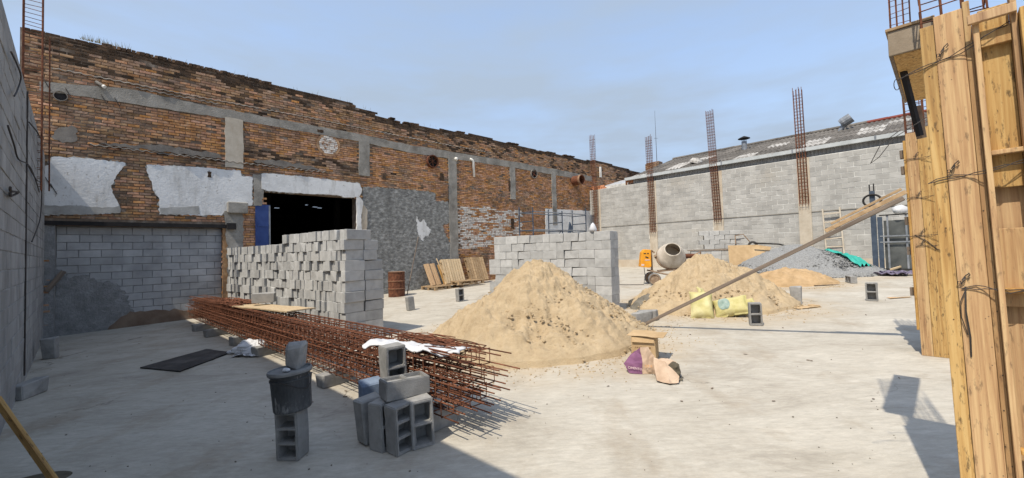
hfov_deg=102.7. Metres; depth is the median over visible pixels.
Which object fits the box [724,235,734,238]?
concrete block
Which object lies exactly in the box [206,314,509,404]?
rebar cage
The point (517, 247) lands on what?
concrete block
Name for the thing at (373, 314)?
concrete block
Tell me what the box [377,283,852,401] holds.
sand crumbs
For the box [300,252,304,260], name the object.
concrete block
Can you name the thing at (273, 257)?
concrete block
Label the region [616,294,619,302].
concrete block
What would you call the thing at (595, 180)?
column cage
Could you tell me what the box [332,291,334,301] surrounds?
concrete block
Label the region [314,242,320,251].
concrete block
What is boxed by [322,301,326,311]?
concrete block
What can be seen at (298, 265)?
concrete block
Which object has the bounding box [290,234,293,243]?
concrete block
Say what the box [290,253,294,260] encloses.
concrete block
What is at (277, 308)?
pale board
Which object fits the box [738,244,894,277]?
gravel heap
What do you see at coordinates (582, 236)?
concrete block
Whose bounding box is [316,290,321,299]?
concrete block
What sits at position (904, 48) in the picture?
beam formwork
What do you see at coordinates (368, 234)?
concrete block
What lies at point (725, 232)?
concrete block
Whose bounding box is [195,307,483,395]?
rebar cage
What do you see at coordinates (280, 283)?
concrete block
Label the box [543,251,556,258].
concrete block
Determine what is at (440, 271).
board
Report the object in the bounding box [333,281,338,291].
concrete block
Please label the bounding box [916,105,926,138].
timber prop
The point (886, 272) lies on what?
empty sack
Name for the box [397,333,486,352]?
tie wire
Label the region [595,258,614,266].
concrete block
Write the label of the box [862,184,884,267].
steel post
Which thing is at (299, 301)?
concrete block
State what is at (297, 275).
concrete block
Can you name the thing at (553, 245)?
concrete block
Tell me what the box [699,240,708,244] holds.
concrete block
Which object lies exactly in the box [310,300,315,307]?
concrete block
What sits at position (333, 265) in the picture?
concrete block
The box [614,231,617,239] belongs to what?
concrete block
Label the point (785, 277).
sand heap
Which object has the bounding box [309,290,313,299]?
concrete block
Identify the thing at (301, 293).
concrete block
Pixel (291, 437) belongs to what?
concrete block
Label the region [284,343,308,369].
concrete block
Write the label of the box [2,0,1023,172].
sky
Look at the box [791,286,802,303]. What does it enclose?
concrete block
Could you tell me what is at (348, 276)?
concrete block
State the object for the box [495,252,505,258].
concrete block
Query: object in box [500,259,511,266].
concrete block
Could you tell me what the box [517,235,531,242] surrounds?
concrete block
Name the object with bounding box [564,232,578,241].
concrete block
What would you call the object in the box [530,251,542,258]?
concrete block
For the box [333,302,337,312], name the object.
concrete block
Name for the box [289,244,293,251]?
concrete block
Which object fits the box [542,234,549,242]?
concrete block
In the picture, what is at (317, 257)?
concrete block
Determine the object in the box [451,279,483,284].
pallet
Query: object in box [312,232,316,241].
concrete block
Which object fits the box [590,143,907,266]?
block wall
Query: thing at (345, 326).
rebar cage
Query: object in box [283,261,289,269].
concrete block
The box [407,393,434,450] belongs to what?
concrete block
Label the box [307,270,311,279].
concrete block
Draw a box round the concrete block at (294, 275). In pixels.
[292,271,295,279]
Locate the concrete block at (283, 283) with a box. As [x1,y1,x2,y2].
[282,279,285,287]
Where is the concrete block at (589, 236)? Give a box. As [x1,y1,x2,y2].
[586,232,595,240]
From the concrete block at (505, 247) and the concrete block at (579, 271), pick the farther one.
the concrete block at (505, 247)
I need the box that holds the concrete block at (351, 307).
[340,301,363,313]
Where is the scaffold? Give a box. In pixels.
[518,207,586,235]
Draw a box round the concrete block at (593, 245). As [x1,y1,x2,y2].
[586,240,601,249]
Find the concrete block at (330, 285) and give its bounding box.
[329,281,332,290]
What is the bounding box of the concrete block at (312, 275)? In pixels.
[311,271,314,279]
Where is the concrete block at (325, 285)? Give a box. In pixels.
[323,281,328,290]
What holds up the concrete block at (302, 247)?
on the concrete block at (302, 256)
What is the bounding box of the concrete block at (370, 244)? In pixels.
[364,240,377,249]
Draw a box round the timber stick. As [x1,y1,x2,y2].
[0,396,58,477]
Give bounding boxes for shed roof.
[624,109,927,184]
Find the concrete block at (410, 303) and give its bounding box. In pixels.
[406,296,414,310]
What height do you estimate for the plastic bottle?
0.200 m
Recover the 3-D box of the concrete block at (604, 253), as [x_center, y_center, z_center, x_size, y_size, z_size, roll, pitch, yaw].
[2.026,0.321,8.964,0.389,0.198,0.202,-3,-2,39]
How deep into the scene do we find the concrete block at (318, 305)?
7.69 m
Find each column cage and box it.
[22,0,50,190]
[589,134,598,230]
[645,134,655,233]
[705,111,721,221]
[792,88,808,205]
[888,0,910,27]
[902,100,927,184]
[917,0,988,160]
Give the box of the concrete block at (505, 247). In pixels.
[500,244,514,251]
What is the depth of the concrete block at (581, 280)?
9.21 m
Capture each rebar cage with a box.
[186,306,484,406]
[187,311,469,423]
[188,299,474,381]
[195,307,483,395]
[195,310,477,414]
[197,298,486,378]
[204,297,499,372]
[205,312,494,413]
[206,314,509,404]
[210,306,500,391]
[213,296,519,371]
[238,310,508,387]
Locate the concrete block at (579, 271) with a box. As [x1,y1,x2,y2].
[572,267,586,275]
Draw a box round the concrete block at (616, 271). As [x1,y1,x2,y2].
[615,267,618,275]
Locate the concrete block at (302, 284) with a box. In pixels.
[301,280,304,288]
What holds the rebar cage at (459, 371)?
on the rebar cage at (469, 392)
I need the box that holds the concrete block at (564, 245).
[557,241,571,249]
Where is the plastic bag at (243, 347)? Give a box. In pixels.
[230,338,265,357]
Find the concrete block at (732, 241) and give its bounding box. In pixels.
[730,239,740,243]
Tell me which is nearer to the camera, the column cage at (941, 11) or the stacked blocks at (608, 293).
the column cage at (941, 11)
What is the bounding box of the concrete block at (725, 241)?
[719,239,729,243]
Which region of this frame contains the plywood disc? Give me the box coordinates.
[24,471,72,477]
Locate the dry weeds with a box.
[80,34,430,125]
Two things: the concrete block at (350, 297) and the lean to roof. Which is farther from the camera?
the lean to roof
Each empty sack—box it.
[876,271,907,274]
[884,270,912,274]
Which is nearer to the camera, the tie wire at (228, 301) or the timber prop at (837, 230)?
the timber prop at (837, 230)
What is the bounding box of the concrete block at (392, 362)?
[378,342,406,377]
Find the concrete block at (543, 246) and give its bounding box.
[536,242,549,250]
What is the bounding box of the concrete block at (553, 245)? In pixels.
[550,242,556,250]
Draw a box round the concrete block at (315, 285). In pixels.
[314,281,317,289]
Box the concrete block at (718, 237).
[714,235,723,239]
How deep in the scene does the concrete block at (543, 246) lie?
9.86 m
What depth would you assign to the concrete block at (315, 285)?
7.83 m
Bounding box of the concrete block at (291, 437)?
[274,408,309,460]
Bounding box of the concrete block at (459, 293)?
[455,288,463,301]
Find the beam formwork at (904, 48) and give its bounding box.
[885,15,936,102]
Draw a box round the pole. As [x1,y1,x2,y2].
[407,237,418,294]
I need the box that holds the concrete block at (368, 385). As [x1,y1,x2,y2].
[359,376,379,396]
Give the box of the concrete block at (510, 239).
[505,236,520,243]
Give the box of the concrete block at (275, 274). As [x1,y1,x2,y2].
[274,270,278,278]
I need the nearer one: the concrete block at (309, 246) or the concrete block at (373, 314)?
the concrete block at (373, 314)
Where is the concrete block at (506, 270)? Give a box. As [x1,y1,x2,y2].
[501,267,511,274]
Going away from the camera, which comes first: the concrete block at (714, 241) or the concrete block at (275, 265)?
the concrete block at (275, 265)
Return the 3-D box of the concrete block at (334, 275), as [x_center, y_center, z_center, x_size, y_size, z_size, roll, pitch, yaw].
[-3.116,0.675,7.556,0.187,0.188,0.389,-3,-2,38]
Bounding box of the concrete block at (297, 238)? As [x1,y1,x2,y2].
[296,234,299,242]
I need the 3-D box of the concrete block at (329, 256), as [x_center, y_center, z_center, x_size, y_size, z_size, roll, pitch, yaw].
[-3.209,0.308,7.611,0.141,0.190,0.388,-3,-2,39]
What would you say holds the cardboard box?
on the concrete floor
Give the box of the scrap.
[794,306,819,308]
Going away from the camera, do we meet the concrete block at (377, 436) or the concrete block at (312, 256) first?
the concrete block at (377, 436)
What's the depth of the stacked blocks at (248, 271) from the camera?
9.65 m
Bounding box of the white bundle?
[892,205,907,213]
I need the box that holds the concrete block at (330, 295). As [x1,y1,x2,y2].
[329,291,331,300]
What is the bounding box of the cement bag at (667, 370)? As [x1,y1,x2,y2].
[653,357,683,383]
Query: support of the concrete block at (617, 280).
on the concrete block at (617, 289)
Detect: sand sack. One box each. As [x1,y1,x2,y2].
[689,287,713,318]
[712,295,753,316]
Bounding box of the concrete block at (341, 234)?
[340,230,344,239]
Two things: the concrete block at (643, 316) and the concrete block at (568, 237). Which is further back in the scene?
the concrete block at (568, 237)
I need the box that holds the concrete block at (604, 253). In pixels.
[594,249,614,257]
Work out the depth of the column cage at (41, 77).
7.81 m
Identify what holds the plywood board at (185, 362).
on the concrete floor
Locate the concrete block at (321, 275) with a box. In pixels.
[318,271,325,280]
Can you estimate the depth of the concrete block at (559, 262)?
9.58 m
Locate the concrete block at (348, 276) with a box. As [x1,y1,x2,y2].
[341,270,364,281]
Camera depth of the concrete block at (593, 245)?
9.01 m
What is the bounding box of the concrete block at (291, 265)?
[290,261,295,270]
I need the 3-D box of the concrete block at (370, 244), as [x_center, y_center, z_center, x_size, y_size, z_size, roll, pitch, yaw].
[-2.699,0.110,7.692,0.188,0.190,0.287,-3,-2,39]
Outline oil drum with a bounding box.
[388,271,404,296]
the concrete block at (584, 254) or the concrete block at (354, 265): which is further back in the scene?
the concrete block at (584, 254)
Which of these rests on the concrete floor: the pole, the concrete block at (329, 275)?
the pole
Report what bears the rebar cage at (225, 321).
on the rebar cage at (196, 316)
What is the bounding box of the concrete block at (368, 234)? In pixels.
[364,230,370,239]
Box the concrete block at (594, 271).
[587,267,602,275]
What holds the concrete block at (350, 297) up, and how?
on the concrete block at (351, 307)
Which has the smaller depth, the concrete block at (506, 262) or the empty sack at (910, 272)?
the concrete block at (506, 262)
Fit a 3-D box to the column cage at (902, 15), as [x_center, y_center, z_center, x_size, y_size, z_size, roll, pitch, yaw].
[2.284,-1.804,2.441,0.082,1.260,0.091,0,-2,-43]
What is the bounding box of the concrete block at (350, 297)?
[342,291,364,302]
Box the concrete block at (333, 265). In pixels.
[332,261,334,270]
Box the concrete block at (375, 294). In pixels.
[365,289,383,300]
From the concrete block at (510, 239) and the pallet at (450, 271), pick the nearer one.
the concrete block at (510, 239)
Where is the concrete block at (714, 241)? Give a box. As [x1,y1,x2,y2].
[709,240,719,244]
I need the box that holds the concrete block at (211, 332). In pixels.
[203,327,226,337]
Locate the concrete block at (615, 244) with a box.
[614,240,617,248]
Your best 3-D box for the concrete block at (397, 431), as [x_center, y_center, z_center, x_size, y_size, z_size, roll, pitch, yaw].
[-0.896,1.507,3.291,0.155,0.385,0.197,-4,-1,38]
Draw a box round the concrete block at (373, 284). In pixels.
[365,279,382,290]
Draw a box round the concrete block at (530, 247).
[524,243,536,250]
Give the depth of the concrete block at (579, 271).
9.24 m
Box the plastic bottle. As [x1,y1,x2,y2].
[589,223,596,231]
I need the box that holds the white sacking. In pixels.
[362,338,470,356]
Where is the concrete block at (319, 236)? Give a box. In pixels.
[317,232,321,241]
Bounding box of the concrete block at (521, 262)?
[518,259,523,266]
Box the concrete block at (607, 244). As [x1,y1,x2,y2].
[602,240,613,248]
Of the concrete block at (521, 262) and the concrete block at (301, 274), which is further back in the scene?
the concrete block at (521, 262)
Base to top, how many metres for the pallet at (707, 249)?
0.050 m
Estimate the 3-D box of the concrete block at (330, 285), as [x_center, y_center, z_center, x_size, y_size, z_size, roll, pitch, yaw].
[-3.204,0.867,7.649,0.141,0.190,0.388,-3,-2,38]
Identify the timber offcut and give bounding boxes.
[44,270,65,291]
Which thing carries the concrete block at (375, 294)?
on the concrete block at (373, 304)
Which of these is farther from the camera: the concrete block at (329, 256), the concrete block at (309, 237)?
the concrete block at (309, 237)
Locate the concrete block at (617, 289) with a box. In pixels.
[616,285,619,293]
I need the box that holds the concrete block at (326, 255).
[325,251,327,260]
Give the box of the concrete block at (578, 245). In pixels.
[571,241,586,249]
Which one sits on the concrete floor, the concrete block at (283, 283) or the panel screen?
the panel screen
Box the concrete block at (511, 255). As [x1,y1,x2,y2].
[506,251,520,258]
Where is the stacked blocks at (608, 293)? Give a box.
[489,241,615,303]
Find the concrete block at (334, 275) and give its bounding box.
[331,271,338,280]
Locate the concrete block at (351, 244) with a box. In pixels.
[340,240,363,249]
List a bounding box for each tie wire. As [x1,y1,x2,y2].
[213,297,254,305]
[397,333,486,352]
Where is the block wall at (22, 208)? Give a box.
[0,0,44,434]
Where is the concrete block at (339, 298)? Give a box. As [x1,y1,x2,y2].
[337,292,342,302]
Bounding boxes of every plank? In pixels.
[824,190,907,232]
[831,188,901,224]
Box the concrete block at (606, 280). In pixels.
[595,276,615,285]
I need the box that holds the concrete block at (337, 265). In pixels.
[335,260,349,270]
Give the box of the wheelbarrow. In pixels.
[728,234,782,265]
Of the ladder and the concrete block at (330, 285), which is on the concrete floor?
the ladder
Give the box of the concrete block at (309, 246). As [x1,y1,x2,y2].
[308,242,312,251]
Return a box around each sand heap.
[431,259,655,369]
[626,253,806,317]
[759,267,839,286]
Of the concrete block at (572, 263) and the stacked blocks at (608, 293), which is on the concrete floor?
the stacked blocks at (608, 293)
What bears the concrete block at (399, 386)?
on the concrete block at (422, 427)
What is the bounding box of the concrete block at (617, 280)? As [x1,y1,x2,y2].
[615,276,619,284]
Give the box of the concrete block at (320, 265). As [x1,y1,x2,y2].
[319,261,322,270]
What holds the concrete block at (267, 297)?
on the pale board at (277, 308)
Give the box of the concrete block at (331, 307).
[330,302,333,311]
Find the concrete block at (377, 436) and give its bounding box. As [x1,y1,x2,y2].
[368,397,395,452]
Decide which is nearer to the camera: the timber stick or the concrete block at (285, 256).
the timber stick
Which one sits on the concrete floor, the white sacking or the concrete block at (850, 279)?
the concrete block at (850, 279)
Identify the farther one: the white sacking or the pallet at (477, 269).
the pallet at (477, 269)
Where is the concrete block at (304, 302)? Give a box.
[302,299,306,306]
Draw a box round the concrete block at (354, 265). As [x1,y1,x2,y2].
[340,260,364,270]
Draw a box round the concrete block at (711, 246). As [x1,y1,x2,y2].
[704,244,714,248]
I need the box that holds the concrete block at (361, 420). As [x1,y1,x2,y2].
[355,393,379,446]
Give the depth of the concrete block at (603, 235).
8.88 m
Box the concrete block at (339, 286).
[337,281,340,291]
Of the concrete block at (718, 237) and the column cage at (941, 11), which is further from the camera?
the concrete block at (718, 237)
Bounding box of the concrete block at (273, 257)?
[271,253,276,261]
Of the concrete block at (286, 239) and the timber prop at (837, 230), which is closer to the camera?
the timber prop at (837, 230)
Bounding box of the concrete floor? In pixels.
[0,267,959,477]
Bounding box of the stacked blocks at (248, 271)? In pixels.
[227,245,383,342]
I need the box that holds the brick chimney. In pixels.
[645,161,662,169]
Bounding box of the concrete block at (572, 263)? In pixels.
[565,259,579,266]
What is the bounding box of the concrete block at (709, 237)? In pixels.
[704,235,713,239]
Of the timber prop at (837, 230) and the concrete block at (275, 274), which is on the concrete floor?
the timber prop at (837, 230)
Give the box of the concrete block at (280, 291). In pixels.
[279,288,282,295]
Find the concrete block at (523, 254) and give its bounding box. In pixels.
[518,251,530,258]
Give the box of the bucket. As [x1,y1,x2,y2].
[266,363,312,414]
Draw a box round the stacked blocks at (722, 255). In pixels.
[690,232,728,262]
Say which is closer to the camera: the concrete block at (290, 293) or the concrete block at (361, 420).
the concrete block at (361, 420)
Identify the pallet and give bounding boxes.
[421,283,462,290]
[439,259,464,284]
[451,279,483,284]
[464,257,488,280]
[687,249,727,250]
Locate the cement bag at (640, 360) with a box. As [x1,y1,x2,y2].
[623,347,653,373]
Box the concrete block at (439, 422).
[433,400,456,431]
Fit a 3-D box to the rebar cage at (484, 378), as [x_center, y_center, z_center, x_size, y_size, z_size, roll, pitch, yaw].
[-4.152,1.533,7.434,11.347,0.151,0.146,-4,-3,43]
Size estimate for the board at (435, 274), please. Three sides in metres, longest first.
0.920 x 0.220 x 0.026 m
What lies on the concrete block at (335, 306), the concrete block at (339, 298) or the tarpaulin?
the concrete block at (339, 298)
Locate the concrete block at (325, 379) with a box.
[316,366,352,388]
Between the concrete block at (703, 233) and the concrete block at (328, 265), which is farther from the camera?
the concrete block at (703, 233)
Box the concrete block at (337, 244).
[336,240,339,249]
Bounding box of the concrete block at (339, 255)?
[338,250,342,260]
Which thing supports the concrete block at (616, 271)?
on the concrete block at (617, 280)
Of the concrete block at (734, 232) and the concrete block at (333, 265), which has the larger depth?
the concrete block at (734, 232)
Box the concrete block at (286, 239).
[284,235,293,243]
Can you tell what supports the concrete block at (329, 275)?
on the concrete block at (330, 285)
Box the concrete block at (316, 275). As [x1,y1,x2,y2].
[314,271,317,280]
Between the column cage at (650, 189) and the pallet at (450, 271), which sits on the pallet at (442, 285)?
the pallet at (450, 271)
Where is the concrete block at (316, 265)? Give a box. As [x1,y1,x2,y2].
[314,261,318,270]
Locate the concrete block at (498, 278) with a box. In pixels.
[495,274,505,281]
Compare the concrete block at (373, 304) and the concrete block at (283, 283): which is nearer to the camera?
the concrete block at (373, 304)
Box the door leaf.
[255,205,270,245]
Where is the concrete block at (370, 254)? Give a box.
[363,250,376,259]
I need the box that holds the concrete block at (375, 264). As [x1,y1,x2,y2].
[365,259,381,269]
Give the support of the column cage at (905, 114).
in the column formwork at (926, 291)
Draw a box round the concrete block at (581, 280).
[573,276,587,284]
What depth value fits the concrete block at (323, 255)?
7.61 m
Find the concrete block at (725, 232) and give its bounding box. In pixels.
[719,230,729,234]
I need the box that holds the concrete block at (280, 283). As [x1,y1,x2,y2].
[278,279,281,287]
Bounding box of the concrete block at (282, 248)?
[279,244,285,252]
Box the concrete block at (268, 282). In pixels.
[267,278,270,286]
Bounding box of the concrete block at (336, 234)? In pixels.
[334,230,339,239]
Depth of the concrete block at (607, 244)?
8.84 m
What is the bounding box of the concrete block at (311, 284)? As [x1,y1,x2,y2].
[309,280,314,289]
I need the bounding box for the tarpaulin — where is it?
[825,248,870,266]
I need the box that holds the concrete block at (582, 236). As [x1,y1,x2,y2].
[578,232,585,240]
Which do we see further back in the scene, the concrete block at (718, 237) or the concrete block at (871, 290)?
the concrete block at (718, 237)
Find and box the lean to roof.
[592,177,647,189]
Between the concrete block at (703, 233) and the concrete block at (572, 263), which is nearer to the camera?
the concrete block at (572, 263)
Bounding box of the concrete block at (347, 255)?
[342,250,363,260]
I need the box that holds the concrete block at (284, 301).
[282,297,285,305]
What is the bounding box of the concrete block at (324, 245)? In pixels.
[322,241,326,250]
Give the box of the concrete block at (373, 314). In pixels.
[364,309,382,320]
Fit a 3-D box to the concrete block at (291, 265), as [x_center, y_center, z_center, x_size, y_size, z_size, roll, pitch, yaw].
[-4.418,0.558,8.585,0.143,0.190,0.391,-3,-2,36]
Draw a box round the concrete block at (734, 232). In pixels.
[730,230,739,234]
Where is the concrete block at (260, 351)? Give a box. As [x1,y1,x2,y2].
[251,342,279,357]
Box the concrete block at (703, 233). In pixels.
[699,231,708,235]
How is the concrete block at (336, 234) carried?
on the concrete block at (337, 244)
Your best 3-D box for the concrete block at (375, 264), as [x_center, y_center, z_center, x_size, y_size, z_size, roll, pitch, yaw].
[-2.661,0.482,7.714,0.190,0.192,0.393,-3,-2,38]
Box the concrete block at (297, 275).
[295,270,299,279]
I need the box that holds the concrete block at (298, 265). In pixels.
[296,261,301,270]
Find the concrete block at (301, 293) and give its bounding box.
[299,289,303,298]
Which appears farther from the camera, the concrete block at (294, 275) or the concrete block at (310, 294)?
the concrete block at (294, 275)
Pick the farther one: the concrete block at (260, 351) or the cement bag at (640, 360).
the concrete block at (260, 351)
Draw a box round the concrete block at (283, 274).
[280,270,285,278]
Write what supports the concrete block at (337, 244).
on the concrete block at (339, 255)
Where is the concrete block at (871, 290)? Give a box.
[865,282,878,300]
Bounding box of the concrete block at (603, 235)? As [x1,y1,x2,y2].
[594,231,613,239]
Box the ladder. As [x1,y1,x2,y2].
[822,207,844,252]
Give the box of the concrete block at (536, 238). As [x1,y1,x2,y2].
[530,235,542,242]
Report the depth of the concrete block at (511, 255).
10.45 m
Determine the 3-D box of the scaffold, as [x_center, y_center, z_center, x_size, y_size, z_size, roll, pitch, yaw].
[2.158,0.077,20.611,4.107,3.368,0.958,0,-2,-43]
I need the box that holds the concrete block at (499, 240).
[494,237,505,244]
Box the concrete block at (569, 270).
[558,267,573,275]
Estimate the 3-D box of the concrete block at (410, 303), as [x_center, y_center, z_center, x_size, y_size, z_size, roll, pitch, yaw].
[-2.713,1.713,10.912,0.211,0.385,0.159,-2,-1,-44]
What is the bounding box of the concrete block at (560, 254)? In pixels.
[557,250,566,258]
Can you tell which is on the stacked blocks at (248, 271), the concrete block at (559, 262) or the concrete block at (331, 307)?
the concrete block at (331, 307)
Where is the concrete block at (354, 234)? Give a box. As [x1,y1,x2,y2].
[344,229,365,239]
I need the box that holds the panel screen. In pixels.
[879,213,911,270]
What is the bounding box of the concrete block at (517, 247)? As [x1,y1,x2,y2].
[512,243,525,250]
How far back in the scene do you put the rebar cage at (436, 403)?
4.83 m
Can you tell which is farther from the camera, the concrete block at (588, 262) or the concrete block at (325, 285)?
the concrete block at (588, 262)
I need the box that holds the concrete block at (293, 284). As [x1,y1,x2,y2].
[291,280,295,288]
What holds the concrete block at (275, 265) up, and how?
on the concrete block at (275, 274)
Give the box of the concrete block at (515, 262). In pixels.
[512,259,520,266]
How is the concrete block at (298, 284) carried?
on the concrete block at (301, 293)
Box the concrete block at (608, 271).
[603,267,614,275]
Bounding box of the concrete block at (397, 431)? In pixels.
[384,398,416,456]
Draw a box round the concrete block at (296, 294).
[294,289,298,297]
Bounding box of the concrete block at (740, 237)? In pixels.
[736,234,745,238]
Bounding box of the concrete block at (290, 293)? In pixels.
[288,288,293,297]
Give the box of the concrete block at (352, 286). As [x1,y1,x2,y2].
[341,280,364,291]
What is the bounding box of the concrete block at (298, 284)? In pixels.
[296,280,300,288]
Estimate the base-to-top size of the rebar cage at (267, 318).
0.152 m
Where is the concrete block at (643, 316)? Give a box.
[631,311,651,322]
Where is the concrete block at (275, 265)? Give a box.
[274,262,277,269]
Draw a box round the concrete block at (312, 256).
[310,251,317,260]
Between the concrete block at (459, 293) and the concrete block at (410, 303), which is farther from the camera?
the concrete block at (459, 293)
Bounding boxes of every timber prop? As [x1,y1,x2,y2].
[644,196,904,325]
[900,71,923,136]
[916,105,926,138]
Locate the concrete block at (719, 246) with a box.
[714,244,724,248]
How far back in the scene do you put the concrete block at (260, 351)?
6.73 m
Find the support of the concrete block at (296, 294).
on the concrete block
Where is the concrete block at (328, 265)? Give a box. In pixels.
[326,261,331,270]
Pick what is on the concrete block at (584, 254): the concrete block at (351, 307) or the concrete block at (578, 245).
the concrete block at (578, 245)
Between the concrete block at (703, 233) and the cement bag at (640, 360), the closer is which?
the cement bag at (640, 360)
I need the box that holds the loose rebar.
[190,295,474,357]
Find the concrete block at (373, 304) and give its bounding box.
[364,299,383,310]
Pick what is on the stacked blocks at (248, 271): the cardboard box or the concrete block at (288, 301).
the concrete block at (288, 301)
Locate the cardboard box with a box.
[627,330,667,358]
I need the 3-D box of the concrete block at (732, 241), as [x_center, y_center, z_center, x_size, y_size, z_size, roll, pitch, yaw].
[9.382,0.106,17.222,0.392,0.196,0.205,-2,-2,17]
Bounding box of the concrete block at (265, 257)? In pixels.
[264,254,267,261]
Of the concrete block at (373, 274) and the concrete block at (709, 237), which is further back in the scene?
the concrete block at (709, 237)
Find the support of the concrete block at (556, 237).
on the concrete block at (564, 245)
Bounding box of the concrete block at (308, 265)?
[306,261,311,269]
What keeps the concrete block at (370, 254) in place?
on the concrete block at (375, 264)
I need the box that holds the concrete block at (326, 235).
[323,231,331,240]
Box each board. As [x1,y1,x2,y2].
[140,349,227,371]
[232,304,315,312]
[423,263,435,285]
[429,263,440,284]
[437,265,444,283]
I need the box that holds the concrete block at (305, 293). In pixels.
[303,289,308,298]
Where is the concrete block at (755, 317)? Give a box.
[748,302,762,325]
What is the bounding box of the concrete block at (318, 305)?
[316,300,322,310]
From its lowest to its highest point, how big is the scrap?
0.021 m
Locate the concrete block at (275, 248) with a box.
[273,245,278,252]
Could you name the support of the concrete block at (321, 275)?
on the concrete block
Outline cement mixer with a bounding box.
[619,243,700,284]
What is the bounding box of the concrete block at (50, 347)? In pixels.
[42,337,60,359]
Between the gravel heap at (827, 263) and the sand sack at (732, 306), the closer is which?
the sand sack at (732, 306)
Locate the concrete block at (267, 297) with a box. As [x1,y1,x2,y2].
[251,292,275,303]
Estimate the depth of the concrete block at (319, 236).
7.76 m
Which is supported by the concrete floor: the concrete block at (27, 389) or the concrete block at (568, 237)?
the concrete block at (27, 389)
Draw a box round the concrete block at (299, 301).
[297,298,301,306]
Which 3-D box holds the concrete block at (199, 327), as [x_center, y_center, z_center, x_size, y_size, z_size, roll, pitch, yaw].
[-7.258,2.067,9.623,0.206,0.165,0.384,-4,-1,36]
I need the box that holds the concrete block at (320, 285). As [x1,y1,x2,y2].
[319,281,322,290]
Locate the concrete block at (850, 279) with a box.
[845,275,857,282]
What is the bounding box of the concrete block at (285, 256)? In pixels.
[283,253,287,260]
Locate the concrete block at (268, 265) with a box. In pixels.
[266,262,270,269]
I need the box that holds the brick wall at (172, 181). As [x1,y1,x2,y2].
[20,27,639,337]
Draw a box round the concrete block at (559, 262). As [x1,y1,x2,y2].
[551,259,565,266]
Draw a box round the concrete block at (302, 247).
[300,243,305,251]
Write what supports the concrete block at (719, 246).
on the pallet at (707, 249)
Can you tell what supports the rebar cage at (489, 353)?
on the rebar cage at (484, 378)
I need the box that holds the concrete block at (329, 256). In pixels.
[328,251,331,260]
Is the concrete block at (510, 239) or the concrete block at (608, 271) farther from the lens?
the concrete block at (510, 239)
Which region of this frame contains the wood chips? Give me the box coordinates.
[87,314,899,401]
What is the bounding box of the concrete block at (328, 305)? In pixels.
[327,301,331,311]
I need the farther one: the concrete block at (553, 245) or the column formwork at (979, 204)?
the concrete block at (553, 245)
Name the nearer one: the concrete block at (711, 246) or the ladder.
the ladder
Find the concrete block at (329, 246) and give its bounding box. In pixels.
[327,241,332,250]
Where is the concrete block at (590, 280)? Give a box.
[587,276,595,284]
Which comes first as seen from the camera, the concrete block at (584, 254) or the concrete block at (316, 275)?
the concrete block at (316, 275)
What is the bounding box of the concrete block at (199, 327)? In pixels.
[192,322,213,331]
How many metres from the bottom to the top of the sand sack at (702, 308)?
0.601 m
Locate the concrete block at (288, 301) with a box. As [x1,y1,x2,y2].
[286,297,291,305]
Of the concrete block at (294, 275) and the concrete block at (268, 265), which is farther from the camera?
the concrete block at (268, 265)
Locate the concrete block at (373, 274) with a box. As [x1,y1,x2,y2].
[364,269,382,279]
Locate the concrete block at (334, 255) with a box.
[331,251,337,260]
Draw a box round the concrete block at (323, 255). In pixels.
[322,251,324,260]
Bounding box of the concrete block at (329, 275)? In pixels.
[328,271,330,280]
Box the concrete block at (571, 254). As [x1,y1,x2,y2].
[565,250,578,258]
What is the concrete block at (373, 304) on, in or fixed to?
on the concrete block at (373, 314)
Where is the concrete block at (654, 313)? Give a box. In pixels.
[637,309,657,320]
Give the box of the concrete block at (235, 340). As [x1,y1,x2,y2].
[229,333,254,345]
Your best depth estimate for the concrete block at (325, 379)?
4.99 m
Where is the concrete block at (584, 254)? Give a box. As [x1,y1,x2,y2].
[579,249,594,258]
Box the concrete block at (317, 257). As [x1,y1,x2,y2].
[315,251,319,260]
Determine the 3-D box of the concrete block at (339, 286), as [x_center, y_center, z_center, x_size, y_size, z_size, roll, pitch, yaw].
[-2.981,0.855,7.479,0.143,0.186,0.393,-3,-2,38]
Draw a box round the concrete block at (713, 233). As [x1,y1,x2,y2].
[709,231,718,235]
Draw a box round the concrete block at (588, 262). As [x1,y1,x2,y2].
[579,258,594,266]
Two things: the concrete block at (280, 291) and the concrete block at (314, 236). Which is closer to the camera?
the concrete block at (314, 236)
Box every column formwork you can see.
[870,0,1023,477]
[899,126,948,357]
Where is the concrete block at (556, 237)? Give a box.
[549,234,563,241]
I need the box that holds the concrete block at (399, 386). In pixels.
[379,371,429,402]
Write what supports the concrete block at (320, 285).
on the concrete block
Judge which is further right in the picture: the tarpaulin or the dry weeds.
the tarpaulin
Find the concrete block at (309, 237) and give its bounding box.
[308,233,311,241]
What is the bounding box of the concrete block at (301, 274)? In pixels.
[299,271,303,279]
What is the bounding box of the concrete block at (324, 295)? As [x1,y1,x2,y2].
[323,291,326,300]
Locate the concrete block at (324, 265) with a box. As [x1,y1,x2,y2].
[323,261,325,270]
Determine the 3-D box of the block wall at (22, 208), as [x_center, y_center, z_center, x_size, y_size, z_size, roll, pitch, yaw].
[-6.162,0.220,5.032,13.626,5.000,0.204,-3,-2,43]
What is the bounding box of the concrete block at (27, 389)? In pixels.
[15,377,49,400]
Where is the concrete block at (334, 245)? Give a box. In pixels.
[332,241,338,250]
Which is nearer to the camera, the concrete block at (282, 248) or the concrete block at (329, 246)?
the concrete block at (329, 246)

